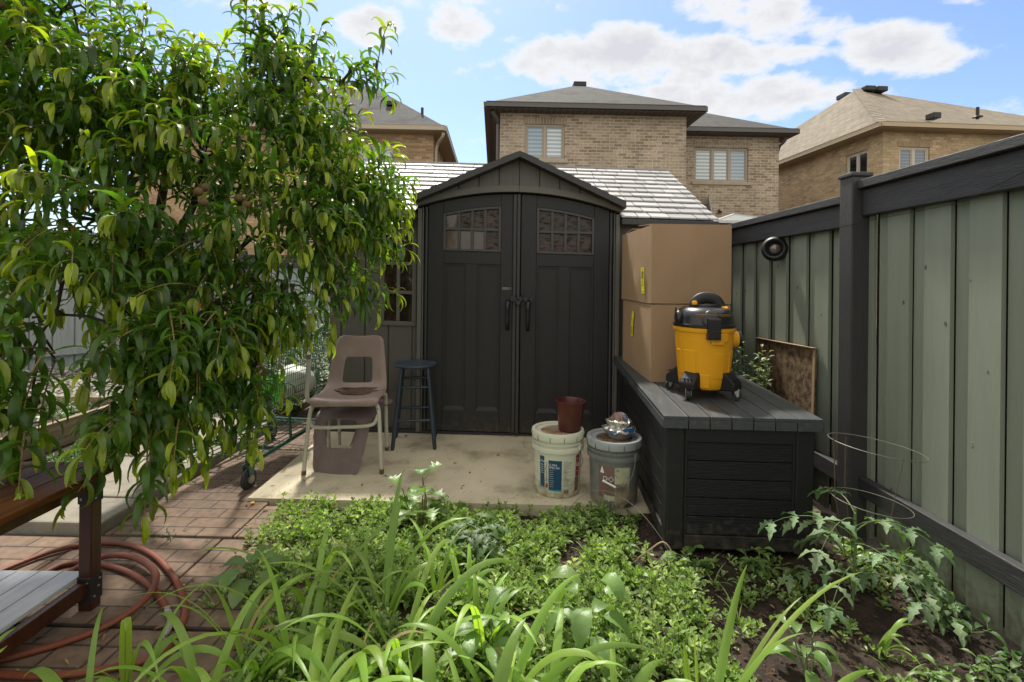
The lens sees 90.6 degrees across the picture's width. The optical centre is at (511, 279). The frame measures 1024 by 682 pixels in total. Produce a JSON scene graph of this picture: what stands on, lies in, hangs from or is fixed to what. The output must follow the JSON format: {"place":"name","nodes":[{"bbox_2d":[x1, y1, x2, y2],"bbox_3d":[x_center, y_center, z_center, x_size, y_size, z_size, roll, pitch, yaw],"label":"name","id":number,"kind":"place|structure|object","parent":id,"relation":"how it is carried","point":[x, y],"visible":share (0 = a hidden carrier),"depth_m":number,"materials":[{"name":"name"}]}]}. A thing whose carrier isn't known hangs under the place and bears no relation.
{"place":"outdoors","nodes":[
{"label":"outdoors","id":0,"kind":"place"},
{"bbox_2d":[3,384,322,535],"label":"slab path","id":1,"kind":"structure","parent":0,"point":[116,511],"depth_m":2.63,"materials":[{"name":"grey concrete"}]},
{"bbox_2d":[0,406,346,681],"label":"paver path","id":2,"kind":"structure","parent":0,"point":[218,516],"depth_m":2.19,"materials":[{"name":"brown brick"}]},
{"bbox_2d":[0,627,15,652],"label":"grass clump","id":3,"kind":"object","parent":2,"relation":"on","point":[3,636],"visible":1,"depth_m":1.42,"materials":[{"name":"green plant"}]},
{"bbox_2d":[0,461,112,659],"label":"table","id":4,"kind":"object","parent":2,"relation":"on","point":[23,594],"visible":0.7,"depth_m":1.78,"materials":[{"name":"brown wood"}]},
{"bbox_2d":[23,607,103,681],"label":"grass clump","id":5,"kind":"object","parent":2,"relation":"on","point":[44,674],"visible":1,"depth_m":1.39,"materials":[{"name":"green plant"}]},
{"bbox_2d":[0,540,188,679],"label":"garden hose","id":6,"kind":"object","parent":2,"relation":"on","point":[153,570],"visible":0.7,"depth_m":1.93,"materials":[{"name":"red rubber"}]},
{"bbox_2d":[60,582,239,681],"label":"grass clump","id":7,"kind":"object","parent":2,"relation":"on","point":[125,656],"visible":0.8,"depth_m":1.52,"materials":[{"name":"green plant"}]},
{"bbox_2d":[96,669,239,681],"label":"grass clump","id":8,"kind":"object","parent":2,"relation":"on","point":[108,679],"visible":1,"depth_m":1.36,"materials":[{"name":"green plant"}]},
{"bbox_2d":[152,525,185,541],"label":"paver weed","id":9,"kind":"object","parent":2,"relation":"on","point":[168,533],"visible":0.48,"depth_m":2.41,"materials":[{"name":"green plant"}]},
{"bbox_2d":[27,400,313,536],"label":"path weeds","id":10,"kind":"object","parent":2,"relation":"on","point":[54,457],"visible":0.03,"depth_m":3.42,"materials":[{"name":"green plant"}]},
{"bbox_2d":[84,573,300,681],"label":"grass clump","id":11,"kind":"object","parent":2,"relation":"on","point":[189,674],"visible":0.87,"depth_m":1.50,"materials":[{"name":"green plant"}]},
{"bbox_2d":[159,326,325,489],"bbox_3d":[-1.712,0.743,3.395,0.560,0.964,1.026,1,0,9],"label":"shopping cart","id":12,"kind":"object","parent":2,"relation":"on","point":[248,478],"visible":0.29,"depth_m":3.39,"materials":[{"name":"green paint"}]},
{"bbox_2d":[262,374,285,403],"bbox_3d":[-1.647,0.747,3.458,0.190,0.172,0.190,1,0,0],"label":"plastic tub","id":13,"kind":"object","parent":12,"relation":"in","point":[277,395],"visible":0.17,"depth_m":3.42,"materials":[{"name":"green"}]},
{"bbox_2d":[275,364,315,397],"bbox_3d":[-1.581,0.743,3.691,0.292,0.254,0.290,1,0,-26],"label":"plastic bag","id":14,"kind":"object","parent":12,"relation":"in","point":[294,370],"visible":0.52,"depth_m":3.61,"materials":[{"name":"grey plastic"}]},
{"bbox_2d":[200,544,291,608],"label":"ribbed plant","id":15,"kind":"object","parent":2,"relation":"on","point":[228,577],"visible":0.75,"depth_m":2.00,"materials":[{"name":"green plant"}]},
{"bbox_2d":[138,570,355,680],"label":"grass clump","id":16,"kind":"object","parent":2,"relation":"on","point":[251,615],"visible":0.69,"depth_m":1.77,"materials":[{"name":"green plant"}]},
{"bbox_2d":[202,583,373,681],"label":"grass clump","id":17,"kind":"object","parent":2,"relation":"on","point":[302,650],"visible":0.88,"depth_m":1.54,"materials":[{"name":"green plant"}]},
{"bbox_2d":[0,0,1023,232],"label":"sky","id":18,"kind":"structure","parent":0,"point":[782,63],"materials":[{"name":"blue"}]},
{"bbox_2d":[24,329,1023,681],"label":"ground","id":19,"kind":"structure","parent":0,"point":[868,607],"depth_m":1.96,"materials":[{"name":"soil"}]},
{"bbox_2d":[0,395,117,460],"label":"raised bed","id":20,"kind":"object","parent":19,"relation":"on","point":[55,431],"visible":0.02,"depth_m":3.73,"materials":[{"name":"brown wood"}]},
{"bbox_2d":[35,411,70,422],"bbox_3d":[-3.458,1.085,3.865,0.296,0.142,0.272,1,0,0],"label":"bed lettuce","id":21,"kind":"object","parent":20,"relation":"on","point":[62,413],"visible":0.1,"depth_m":3.89,"materials":[{"name":"green plant"}]},
{"bbox_2d":[44,394,90,413],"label":"bed plant","id":22,"kind":"object","parent":20,"relation":"on","point":[63,402],"visible":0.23,"depth_m":4.12,"materials":[{"name":"green plant"}]},
{"bbox_2d":[0,230,217,372],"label":"plank fence","id":23,"kind":"object","parent":19,"relation":"on","point":[70,333],"visible":0.04,"depth_m":6.00,"materials":[{"name":"grey paint"}]},
{"bbox_2d":[10,352,328,416],"bbox_3d":[-4.212,1.148,5.963,4.000,0.297,3.473,1,0,0],"label":"gravel strip","id":24,"kind":"object","parent":19,"relation":"on","point":[58,389],"visible":0.04,"depth_m":5.21,"materials":[{"name":"gravel"}]},
{"bbox_2d":[0,0,422,545],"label":"peach tree","id":25,"kind":"object","parent":19,"relation":"on","point":[180,352],"visible":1,"depth_m":2.26,"materials":[{"name":"green plant"}]},
{"bbox_2d":[194,666,254,681],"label":"grass clump","id":26,"kind":"object","parent":19,"relation":"on","point":[203,674],"visible":0.98,"depth_m":1.38,"materials":[{"name":"green plant"}]},
{"bbox_2d":[134,547,362,681],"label":"grass clump","id":27,"kind":"object","parent":19,"relation":"on","point":[317,609],"visible":0.73,"depth_m":1.65,"materials":[{"name":"green plant"}]},
{"bbox_2d":[238,337,299,376],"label":"dark shrub","id":28,"kind":"object","parent":19,"relation":"on","point":[275,370],"depth_m":4.89,"materials":[{"name":"green plant"}]},
{"bbox_2d":[237,251,329,351],"bbox_3d":[-1.395,0.445,8.385,6.220,1.760,0.170,1,0,0],"label":"fence","id":29,"kind":"object","parent":19,"relation":"on","point":[294,277],"visible":0.02,"depth_m":8.40,"materials":[{"name":"grey paint"}]},
{"bbox_2d":[264,397,303,415],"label":"dark shrub","id":30,"kind":"object","parent":19,"relation":"on","point":[296,402],"visible":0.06,"depth_m":4.41,"materials":[{"name":"green plant"}]},
{"bbox_2d":[134,82,457,314],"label":"brick house","id":31,"kind":"structure","parent":19,"relation":"on","point":[421,136],"depth_m":15.55,"materials":[{"name":"beige brick"}]},
{"bbox_2d":[359,144,392,168],"bbox_3d":[-4.174,-3.559,15.562,1.200,1.210,0.145,1,0,-2],"label":"window","id":32,"kind":"structure","parent":31,"relation":"in","point":[391,150],"depth_m":15.61,"materials":[{"name":"beige glass"}]},
{"bbox_2d":[276,290,329,377],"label":"tall weed","id":33,"kind":"object","parent":19,"relation":"on","point":[303,321],"visible":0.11,"depth_m":5.40,"materials":[{"name":"green plant"}]},
{"bbox_2d":[282,336,328,410],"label":"tall weed","id":34,"kind":"object","parent":19,"relation":"on","point":[320,386],"visible":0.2,"depth_m":4.64,"materials":[{"name":"green plant"}]},
{"bbox_2d":[194,511,433,623],"bbox_3d":[-0.687,1.108,1.976,0.668,0.389,0.684,1,0,9],"label":"grass clump","id":35,"kind":"object","parent":19,"relation":"on","point":[319,566],"visible":0.55,"depth_m":1.89,"materials":[{"name":"green plant"}]},
{"bbox_2d":[283,677,407,681],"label":"grass clump","id":36,"kind":"object","parent":19,"relation":"on","point":[291,679],"visible":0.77,"depth_m":1.36,"materials":[{"name":"green plant"}]},
{"bbox_2d":[329,650,377,681],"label":"grass clump","id":37,"kind":"object","parent":19,"relation":"on","point":[340,673],"visible":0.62,"depth_m":1.41,"materials":[{"name":"green plant"}]},
{"bbox_2d":[269,618,437,681],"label":"grass clump","id":38,"kind":"object","parent":19,"relation":"on","point":[377,652],"visible":0.56,"depth_m":1.49,"materials":[{"name":"green plant"}]},
{"bbox_2d":[306,523,416,583],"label":"grass clump","id":39,"kind":"object","parent":19,"relation":"on","point":[403,549],"visible":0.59,"depth_m":2.16,"materials":[{"name":"green plant"}]},
{"bbox_2d":[297,631,435,681],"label":"grass clump","id":40,"kind":"object","parent":19,"relation":"on","point":[428,671],"visible":0.97,"depth_m":1.47,"materials":[{"name":"green plant"}]},
{"bbox_2d":[263,467,472,649],"bbox_3d":[-0.504,1.067,1.911,0.545,0.444,0.653,1,0,42],"label":"grass clump","id":41,"kind":"object","parent":19,"relation":"on","point":[406,584],"visible":0.75,"depth_m":1.90,"materials":[{"name":"green plant"}]},
{"bbox_2d":[308,579,444,681],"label":"grass clump","id":42,"kind":"object","parent":19,"relation":"on","point":[330,665],"visible":0.87,"depth_m":1.47,"materials":[{"name":"green plant"}]},
{"bbox_2d":[279,539,527,681],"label":"grass clump","id":43,"kind":"object","parent":19,"relation":"on","point":[438,609],"visible":0.79,"depth_m":1.69,"materials":[{"name":"green plant"}]},
{"bbox_2d":[407,645,412,681],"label":"grass clump","id":44,"kind":"object","parent":19,"relation":"on","point":[411,675],"visible":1,"depth_m":1.27,"materials":[{"name":"green plant"}]},
{"bbox_2d":[387,461,450,526],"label":"lobed weed","id":45,"kind":"object","parent":19,"relation":"on","point":[413,497],"visible":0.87,"depth_m":2.62,"materials":[{"name":"green plant"}]},
{"bbox_2d":[373,517,491,600],"bbox_3d":[-0.277,1.157,2.066,0.472,0.230,0.410,1,0,0],"label":"grass clump","id":46,"kind":"object","parent":19,"relation":"on","point":[440,586],"visible":0.82,"depth_m":2.04,"materials":[{"name":"green plant"}]},
{"bbox_2d":[403,535,495,653],"bbox_3d":[-0.189,1.163,1.864,0.253,0.234,0.583,1,0,5],"label":"grass clump","id":47,"kind":"object","parent":19,"relation":"on","point":[456,572],"visible":0.6,"depth_m":1.95,"materials":[{"name":"green plant"}]},
{"bbox_2d":[8,433,926,681],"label":"leaf litter","id":48,"kind":"object","parent":19,"relation":"on","point":[105,635],"visible":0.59,"depth_m":2.07,"materials":[{"name":"brown plant"}]},
{"bbox_2d":[439,511,516,573],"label":"feathery weed","id":49,"kind":"object","parent":19,"relation":"on","point":[484,547],"visible":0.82,"depth_m":2.30,"materials":[{"name":"green plant"}]},
{"bbox_2d":[441,618,525,681],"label":"grass clump","id":50,"kind":"object","parent":19,"relation":"on","point":[504,669],"visible":0.99,"depth_m":1.35,"materials":[{"name":"green plant"}]},
{"bbox_2d":[435,586,533,673],"bbox_3d":[-0.080,1.184,1.680,0.330,0.231,0.291,1,0,0],"label":"ribbed plant","id":51,"kind":"object","parent":19,"relation":"on","point":[469,645],"visible":0.55,"depth_m":1.64,"materials":[{"name":"green plant"}]},
{"bbox_2d":[443,572,569,677],"bbox_3d":[-0.007,1.139,1.659,0.406,0.309,0.479,1,0,0],"label":"grass clump","id":52,"kind":"object","parent":19,"relation":"on","point":[477,623],"visible":0.68,"depth_m":1.68,"materials":[{"name":"green plant"}]},
{"bbox_2d":[397,574,655,681],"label":"grass clump","id":53,"kind":"object","parent":19,"relation":"on","point":[573,655],"visible":0.89,"depth_m":1.51,"materials":[{"name":"green plant"}]},
{"bbox_2d":[440,601,626,681],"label":"grass clump","id":54,"kind":"object","parent":19,"relation":"on","point":[578,670],"visible":0.89,"depth_m":1.51,"materials":[{"name":"green plant"}]},
{"bbox_2d":[247,431,820,521],"bbox_3d":[0.122,1.281,3.600,3.170,0.116,1.600,1,0,0],"label":"concrete pad","id":55,"kind":"object","parent":19,"relation":"on","point":[509,470],"visible":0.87,"depth_m":3.16,"materials":[{"name":"beige concrete"}]},
{"bbox_2d":[301,335,388,475],"bbox_3d":[-1.072,0.807,3.403,0.503,0.818,0.513,1,0,-5],"label":"school chair","id":56,"kind":"object","parent":55,"relation":"on","point":[336,391],"visible":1,"depth_m":3.51,"materials":[{"name":"plastic"}]},
{"bbox_2d":[304,354,392,474],"bbox_3d":[-1.100,0.853,3.419,0.448,0.741,0.513,1,0,6],"label":"school chair","id":57,"kind":"object","parent":55,"relation":"on","point":[340,461],"visible":0.72,"depth_m":3.24,"materials":[{"name":"plastic"}]},
{"bbox_2d":[391,360,436,450],"bbox_3d":[-0.725,0.922,3.790,0.325,0.605,0.325,1,0,-8],"label":"wooden stool","id":58,"kind":"object","parent":55,"relation":"on","point":[403,365],"visible":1,"depth_m":3.67,"materials":[{"name":"blue paint"}]},
{"bbox_2d":[329,151,718,436],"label":"garden shed","id":59,"kind":"structure","parent":55,"relation":"on","point":[508,319],"depth_m":4.01,"materials":[{"name":"plastic"}]},
{"bbox_2d":[380,230,416,325],"bbox_3d":[-0.909,-0.014,4.062,0.295,0.771,0.028,1,0,0],"label":"window","id":60,"kind":"structure","parent":59,"relation":"in","point":[392,277],"depth_m":4.07,"materials":[{"name":"glass"}]},
{"bbox_2d":[426,194,532,432],"bbox_3d":[-0.252,0.264,3.991,0.831,1.888,0.097,1,0,0],"label":"door","id":61,"kind":"structure","parent":59,"relation":"in","point":[474,298],"depth_m":4.01,"materials":[{"name":"plastic"}]},
{"bbox_2d":[519,194,608,434],"bbox_3d":[0.414,0.279,3.991,0.697,1.901,0.097,1,0,0],"label":"door","id":62,"kind":"structure","parent":59,"relation":"in","point":[564,329],"depth_m":4.01,"materials":[{"name":"plastic"}]},
{"bbox_2d":[531,421,584,497],"bbox_3d":[0.271,1.063,3.010,0.314,0.367,0.314,1,0,0],"label":"paint pail","id":63,"kind":"object","parent":55,"relation":"on","point":[557,456],"visible":0.92,"depth_m":2.89,"materials":[{"name":"white plastic"}]},
{"bbox_2d":[555,396,585,432],"bbox_3d":[0.345,0.802,3.005,0.182,0.179,0.182,3,0,0],"label":"plant pot","id":64,"kind":"object","parent":63,"relation":"on","point":[570,411],"visible":1,"depth_m":2.94,"materials":[{"name":"red plastic"}]},
{"bbox_2d":[586,428,642,508],"bbox_3d":[0.581,1.070,2.881,0.314,0.367,0.333,1,0,0],"label":"grey pail","id":65,"kind":"object","parent":55,"relation":"on","point":[614,465],"visible":0.87,"depth_m":2.77,"materials":[{"name":"plastic"}]},
{"bbox_2d":[607,432,630,439],"bbox_3d":[0.613,0.881,2.900,0.158,0.037,0.158,1,0,0],"label":"tin dish","id":66,"kind":"object","parent":65,"relation":"on","point":[619,437],"visible":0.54,"depth_m":2.84,"materials":[{"name":"silver metal"}]},
{"bbox_2d":[602,412,636,436],"bbox_3d":[0.613,0.827,2.895,0.188,0.145,0.192,1,0,42],"label":"foil bundle","id":67,"kind":"object","parent":66,"relation":"in","point":[618,424],"visible":1,"depth_m":2.85,"materials":[{"name":"grey metal"}]},
{"bbox_2d":[613,356,823,554],"bbox_3d":[1.103,0.940,3.155,0.736,0.645,1.624,1,1,3],"label":"deck box","id":68,"kind":"object","parent":55,"relation":"on","point":[721,470],"visible":0.81,"depth_m":2.38,"materials":[{"name":"plastic"}]},
{"bbox_2d":[623,300,730,381],"bbox_3d":[1.068,0.386,3.426,0.512,0.473,0.758,1,0,-1],"label":"cardboard box","id":69,"kind":"object","parent":68,"relation":"on","point":[649,348],"visible":0.37,"depth_m":3.07,"materials":[{"name":"brown cardboard"}]},
{"bbox_2d":[622,224,731,303],"bbox_3d":[1.071,-0.108,3.426,0.512,0.511,0.762,1,0,-1],"label":"cardboard box","id":70,"kind":"object","parent":69,"relation":"on","point":[673,263],"visible":0.96,"depth_m":3.05,"materials":[{"name":"brown cardboard"}]},
{"bbox_2d":[665,292,742,399],"bbox_3d":[1.053,0.345,2.764,0.379,0.560,0.358,1,1,4],"label":"shop vacuum","id":71,"kind":"object","parent":68,"relation":"on","point":[708,337],"visible":1,"depth_m":2.65,"materials":[{"name":"yellow plastic"}]},
{"bbox_2d":[188,490,947,681],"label":"ground cover","id":72,"kind":"object","parent":19,"relation":"on","point":[672,598],"depth_m":2.07,"materials":[{"name":"green plant"}]},
{"bbox_2d":[545,565,633,681],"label":"nettle plant","id":73,"kind":"object","parent":19,"relation":"on","point":[580,618],"visible":0.85,"depth_m":1.67,"materials":[{"name":"green plant"}]},
{"bbox_2d":[592,505,618,532],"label":"young plant","id":74,"kind":"object","parent":19,"relation":"on","point":[611,517],"visible":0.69,"depth_m":2.63,"materials":[{"name":"green plant"}]},
{"bbox_2d":[569,490,667,550],"bbox_3d":[0.565,1.223,2.533,0.655,0.228,0.108,1,0,44],"label":"loose wire","id":75,"kind":"object","parent":19,"relation":"on","point":[626,500],"visible":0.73,"depth_m":2.59,"materials":[{"name":"grey"}]},
{"bbox_2d":[484,81,800,217],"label":"brick house","id":76,"kind":"structure","parent":19,"relation":"on","point":[729,165],"depth_m":13.66,"materials":[{"name":"beige brick"}]},
{"bbox_2d":[525,124,567,162],"bbox_3d":[0.885,-3.641,13.564,1.230,1.040,0.145,1,0,-2],"label":"window","id":77,"kind":"structure","parent":76,"relation":"in","point":[546,143],"depth_m":13.61,"materials":[{"name":"beige glass"}]},
{"bbox_2d":[707,194,711,211],"bbox_3d":[5.899,-2.288,15.231,0.330,0.614,0.592,1,0,43],"label":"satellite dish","id":78,"kind":"object","parent":76,"relation":"attached to","point":[709,203],"visible":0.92,"depth_m":15.10,"materials":[{"name":"grey metal"}]},
{"bbox_2d":[692,148,751,185],"bbox_3d":[6.404,-3.463,15.508,1.840,1.140,0.145,1,0,-2],"label":"window","id":79,"kind":"structure","parent":76,"relation":"in","point":[712,166],"depth_m":15.55,"materials":[{"name":"beige glass"}]},
{"bbox_2d":[610,632,693,681],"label":"grass clump","id":80,"kind":"object","parent":19,"relation":"on","point":[644,672],"visible":0.9,"depth_m":1.52,"materials":[{"name":"green plant"}]},
{"bbox_2d":[634,541,672,566],"bbox_3d":[0.649,1.290,2.305,0.093,0.194,0.159,1,0,-44],"label":"loose wire","id":81,"kind":"object","parent":19,"relation":"on","point":[652,548],"visible":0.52,"depth_m":2.31,"materials":[{"name":"beige metal"}]},
{"bbox_2d":[659,544,717,579],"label":"broadleaf weed","id":82,"kind":"object","parent":19,"relation":"on","point":[689,550],"visible":0.7,"depth_m":2.26,"materials":[{"name":"green plant"}]},
{"bbox_2d":[680,627,697,681],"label":"grass clump","id":83,"kind":"object","parent":19,"relation":"on","point":[686,671],"visible":0.98,"depth_m":1.46,"materials":[{"name":"green plant"}]},
{"bbox_2d":[713,213,755,224],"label":"gazebo roof","id":84,"kind":"structure","parent":19,"relation":"on","point":[730,219],"depth_m":9.86,"materials":[{"name":"grey metal"}]},
{"bbox_2d":[735,546,768,577],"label":"broadleaf weed","id":85,"kind":"object","parent":19,"relation":"on","point":[761,562],"visible":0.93,"depth_m":2.25,"materials":[{"name":"green plant"}]},
{"bbox_2d":[731,341,774,391],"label":"pale shrub","id":86,"kind":"object","parent":19,"relation":"on","point":[765,374],"visible":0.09,"depth_m":3.22,"materials":[{"name":"green plant"}]},
{"bbox_2d":[755,337,816,444],"bbox_3d":[1.743,0.836,3.269,0.037,0.885,0.705,1,0,0],"label":"particle board","id":87,"kind":"object","parent":19,"relation":"on","point":[793,372],"visible":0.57,"depth_m":3.15,"materials":[{"name":"brown wood"}]},
{"bbox_2d":[714,565,862,681],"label":"grass clump","id":88,"kind":"object","parent":19,"relation":"on","point":[756,660],"visible":1,"depth_m":1.54,"materials":[{"name":"green plant"}]},
{"bbox_2d":[557,519,1023,681],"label":"soil clods","id":89,"kind":"object","parent":19,"relation":"on","point":[911,640],"visible":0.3,"depth_m":1.96,"materials":[{"name":"brown soil"}]},
{"bbox_2d":[768,614,844,681],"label":"pepper plant","id":90,"kind":"object","parent":19,"relation":"on","point":[823,658],"visible":0.94,"depth_m":1.66,"materials":[{"name":"green plant"}]},
{"bbox_2d":[837,670,871,681],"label":"grass clump","id":91,"kind":"object","parent":19,"relation":"on","point":[852,676],"visible":1,"depth_m":1.46,"materials":[{"name":"green plant"}]},
{"bbox_2d":[758,486,970,647],"bbox_3d":[1.402,1.124,2.022,0.655,0.443,0.620,1,0,-36],"label":"tomato plant","id":92,"kind":"object","parent":19,"relation":"on","point":[960,631],"visible":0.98,"depth_m":1.95,"materials":[{"name":"green plant"}]},
{"bbox_2d":[725,133,1023,652],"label":"board fence","id":93,"kind":"object","parent":19,"relation":"on","point":[934,368],"visible":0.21,"depth_m":2.20,"materials":[{"name":"green paint"}]},
{"bbox_2d":[761,237,788,260],"bbox_3d":[1.735,-0.203,3.345,0.136,0.165,0.147,1,0,-16],"label":"fence light","id":94,"kind":"object","parent":93,"relation":"attached to","point":[774,248],"visible":1,"depth_m":3.33,"materials":[{"name":"black"}]},
{"bbox_2d":[800,171,1023,232],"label":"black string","id":95,"kind":"object","parent":93,"relation":"attached to","point":[925,209],"visible":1,"depth_m":2.10,"materials":[{"name":"black plastic"}]},
{"bbox_2d":[827,433,928,592],"bbox_3d":[1.519,0.995,2.120,0.348,0.662,0.341,1,0,0],"label":"tomato cage","id":96,"kind":"object","parent":19,"relation":"on","point":[903,460],"visible":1,"depth_m":2.14,"materials":[{"name":"silver metal"}]},
{"bbox_2d":[876,618,924,670],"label":"grass clump","id":97,"kind":"object","parent":19,"relation":"on","point":[889,636],"visible":0.98,"depth_m":1.81,"materials":[{"name":"green plant"}]},
{"bbox_2d":[778,85,1023,328],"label":"brick house","id":98,"kind":"structure","parent":19,"relation":"on","point":[874,129],"depth_m":16.57,"materials":[{"name":"beige brick"}]},
{"bbox_2d":[847,150,866,172],"bbox_3d":[10.829,-3.407,15.851,0.054,1.120,0.900,1,0,-4],"label":"window","id":99,"kind":"structure","parent":98,"relation":"in","point":[857,162],"depth_m":15.85,"materials":[{"name":"beige"}]},
{"bbox_2d":[899,147,927,168],"bbox_3d":[11.818,-3.316,14.893,1.110,1.160,0.145,1,0,-4],"label":"window","id":100,"kind":"structure","parent":98,"relation":"in","point":[908,156],"depth_m":14.93,"materials":[{"name":"beige glass"}]},
{"bbox_2d":[883,546,920,588],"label":"grass clump","id":101,"kind":"object","parent":19,"relation":"on","point":[906,562],"visible":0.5,"depth_m":2.26,"materials":[{"name":"green plant"}]},
{"bbox_2d":[843,552,972,625],"bbox_3d":[1.656,1.290,2.148,0.423,0.240,0.348,1,0,37],"label":"tomato plant","id":102,"kind":"object","parent":19,"relation":"on","point":[928,582],"visible":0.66,"depth_m":2.07,"materials":[{"name":"green plant"}]},
{"bbox_2d":[906,652,973,681],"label":"rosette weed","id":103,"kind":"object","parent":19,"relation":"on","point":[939,674],"visible":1,"depth_m":1.64,"materials":[{"name":"green plant"}]},
{"bbox_2d":[906,595,1006,646],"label":"fence weed","id":104,"kind":"object","parent":19,"relation":"on","point":[968,625],"visible":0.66,"depth_m":1.90,"materials":[{"name":"green plant"}]},
{"bbox_2d":[953,648,1016,681],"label":"rosette weed","id":105,"kind":"object","parent":19,"relation":"on","point":[985,668],"visible":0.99,"depth_m":1.69,"materials":[{"name":"green plant"}]},
{"bbox_2d":[975,644,1023,681],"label":"fence weed","id":106,"kind":"object","parent":19,"relation":"on","point":[1014,664],"visible":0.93,"depth_m":1.74,"materials":[{"name":"green plant"}]}
]}

